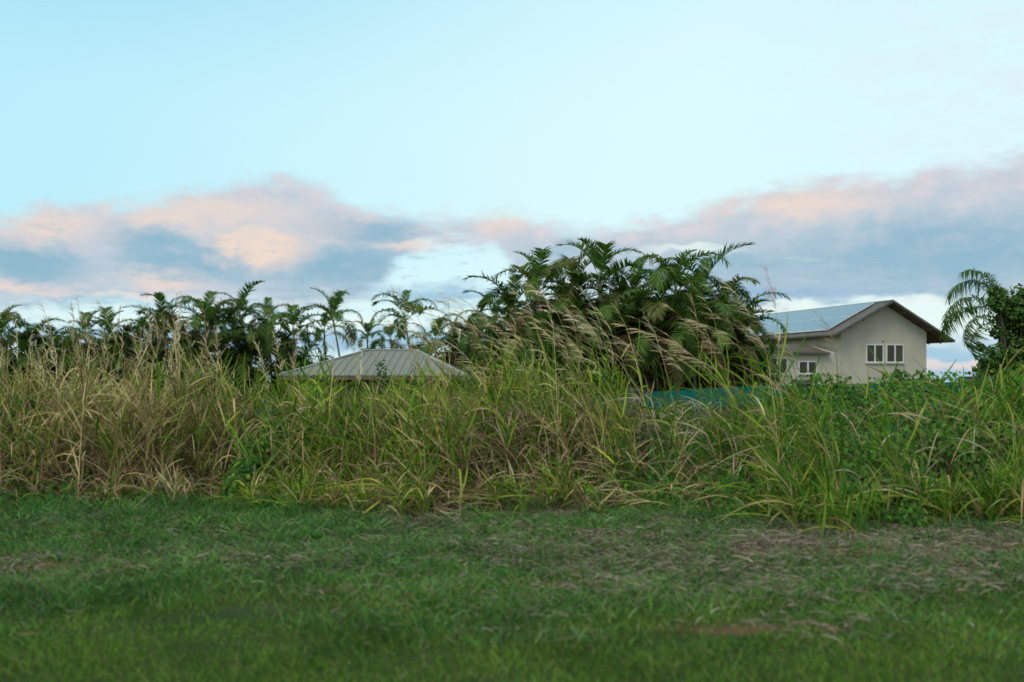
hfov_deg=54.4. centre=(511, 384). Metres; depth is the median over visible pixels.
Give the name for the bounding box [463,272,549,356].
palm tree
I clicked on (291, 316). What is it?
palm tree
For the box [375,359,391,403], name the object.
shrub
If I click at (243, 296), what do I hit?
palm tree
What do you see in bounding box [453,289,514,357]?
palm tree
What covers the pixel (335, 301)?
palm tree
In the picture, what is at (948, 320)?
palm tree
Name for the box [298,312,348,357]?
palm tree
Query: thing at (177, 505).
weed tufts grass
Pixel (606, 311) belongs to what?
palm tree
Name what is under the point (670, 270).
palm tree
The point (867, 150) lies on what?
sky
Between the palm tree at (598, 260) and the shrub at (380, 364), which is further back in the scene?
the palm tree at (598, 260)
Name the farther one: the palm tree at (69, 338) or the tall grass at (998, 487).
the palm tree at (69, 338)
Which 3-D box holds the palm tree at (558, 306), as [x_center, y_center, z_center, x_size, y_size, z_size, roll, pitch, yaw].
[1.968,-0.508,31.120,3.123,5.240,2.875,0,0,-28]
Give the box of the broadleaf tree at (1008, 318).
[970,283,1023,380]
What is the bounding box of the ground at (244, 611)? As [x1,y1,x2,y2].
[0,385,1023,681]
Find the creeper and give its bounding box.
[0,368,1023,528]
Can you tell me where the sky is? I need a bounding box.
[0,0,1023,384]
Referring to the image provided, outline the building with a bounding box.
[279,349,471,404]
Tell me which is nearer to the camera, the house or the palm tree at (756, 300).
the palm tree at (756, 300)
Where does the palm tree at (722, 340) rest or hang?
on the ground at (244, 611)
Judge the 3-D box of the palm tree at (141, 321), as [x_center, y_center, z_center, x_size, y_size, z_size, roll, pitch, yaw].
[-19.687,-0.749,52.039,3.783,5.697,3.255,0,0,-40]
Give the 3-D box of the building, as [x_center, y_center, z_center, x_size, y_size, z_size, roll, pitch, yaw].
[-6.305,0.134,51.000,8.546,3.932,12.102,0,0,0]
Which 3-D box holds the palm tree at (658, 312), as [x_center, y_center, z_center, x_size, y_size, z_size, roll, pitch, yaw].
[4.440,-0.536,30.920,3.358,5.228,3.801,0,0,0]
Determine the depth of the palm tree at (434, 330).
52.95 m
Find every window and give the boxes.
[768,358,788,374]
[798,361,816,374]
[865,344,883,363]
[885,344,904,363]
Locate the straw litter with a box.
[0,505,1023,651]
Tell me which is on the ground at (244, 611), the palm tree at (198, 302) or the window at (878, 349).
the palm tree at (198, 302)
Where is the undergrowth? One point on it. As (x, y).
(266, 339)
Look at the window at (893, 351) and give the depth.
71.08 m
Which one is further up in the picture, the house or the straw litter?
the house
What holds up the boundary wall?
on the ground at (244, 611)
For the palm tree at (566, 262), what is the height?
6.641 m
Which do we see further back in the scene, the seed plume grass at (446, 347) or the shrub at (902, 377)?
the shrub at (902, 377)
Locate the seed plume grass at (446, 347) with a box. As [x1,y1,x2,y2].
[0,265,860,393]
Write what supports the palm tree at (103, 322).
on the ground at (244, 611)
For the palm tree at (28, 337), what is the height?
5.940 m
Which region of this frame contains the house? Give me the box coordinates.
[749,300,954,385]
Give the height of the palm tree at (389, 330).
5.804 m
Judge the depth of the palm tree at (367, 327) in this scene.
57.76 m
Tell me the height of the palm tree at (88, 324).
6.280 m
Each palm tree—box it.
[0,304,39,365]
[3,316,65,386]
[39,327,101,375]
[56,310,108,347]
[78,306,137,349]
[98,316,175,371]
[122,291,200,353]
[155,290,252,375]
[203,280,274,392]
[230,297,312,376]
[258,303,331,384]
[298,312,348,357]
[301,287,362,356]
[344,321,384,348]
[369,289,448,348]
[370,322,420,348]
[406,315,467,368]
[421,323,470,366]
[438,312,500,363]
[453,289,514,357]
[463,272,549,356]
[479,246,597,361]
[487,309,569,395]
[517,249,624,330]
[536,283,627,391]
[554,236,648,350]
[561,286,663,385]
[587,253,673,348]
[602,282,705,387]
[623,249,733,354]
[635,241,756,341]
[643,291,751,389]
[673,308,773,388]
[678,274,766,382]
[698,287,792,379]
[938,267,1023,369]
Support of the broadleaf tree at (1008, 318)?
on the ground at (244, 611)
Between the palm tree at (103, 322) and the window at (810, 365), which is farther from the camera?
the window at (810, 365)
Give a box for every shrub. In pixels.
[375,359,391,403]
[894,369,908,380]
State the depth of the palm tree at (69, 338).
52.59 m
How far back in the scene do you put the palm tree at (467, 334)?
56.75 m
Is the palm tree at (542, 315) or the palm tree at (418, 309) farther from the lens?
the palm tree at (418, 309)
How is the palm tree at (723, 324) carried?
on the ground at (244, 611)
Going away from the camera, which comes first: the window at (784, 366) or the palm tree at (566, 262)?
the palm tree at (566, 262)
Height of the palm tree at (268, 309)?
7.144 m
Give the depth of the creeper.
12.54 m
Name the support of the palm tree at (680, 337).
on the ground at (244, 611)
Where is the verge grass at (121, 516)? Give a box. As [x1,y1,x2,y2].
[0,482,1023,651]
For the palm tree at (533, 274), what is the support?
on the ground at (244, 611)
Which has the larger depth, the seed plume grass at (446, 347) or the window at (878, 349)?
the window at (878, 349)
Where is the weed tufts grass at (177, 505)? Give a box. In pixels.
[0,474,1023,581]
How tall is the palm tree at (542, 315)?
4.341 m
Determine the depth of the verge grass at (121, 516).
8.09 m
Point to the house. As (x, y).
(886, 331)
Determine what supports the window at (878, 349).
in the house
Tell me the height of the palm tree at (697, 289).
6.694 m
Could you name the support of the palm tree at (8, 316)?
on the ground at (244, 611)
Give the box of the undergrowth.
[0,271,786,408]
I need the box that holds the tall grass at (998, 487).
[0,312,1023,538]
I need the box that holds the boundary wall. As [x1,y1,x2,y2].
[168,376,1019,483]
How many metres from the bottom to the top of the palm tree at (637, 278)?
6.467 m
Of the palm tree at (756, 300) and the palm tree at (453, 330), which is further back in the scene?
the palm tree at (453, 330)

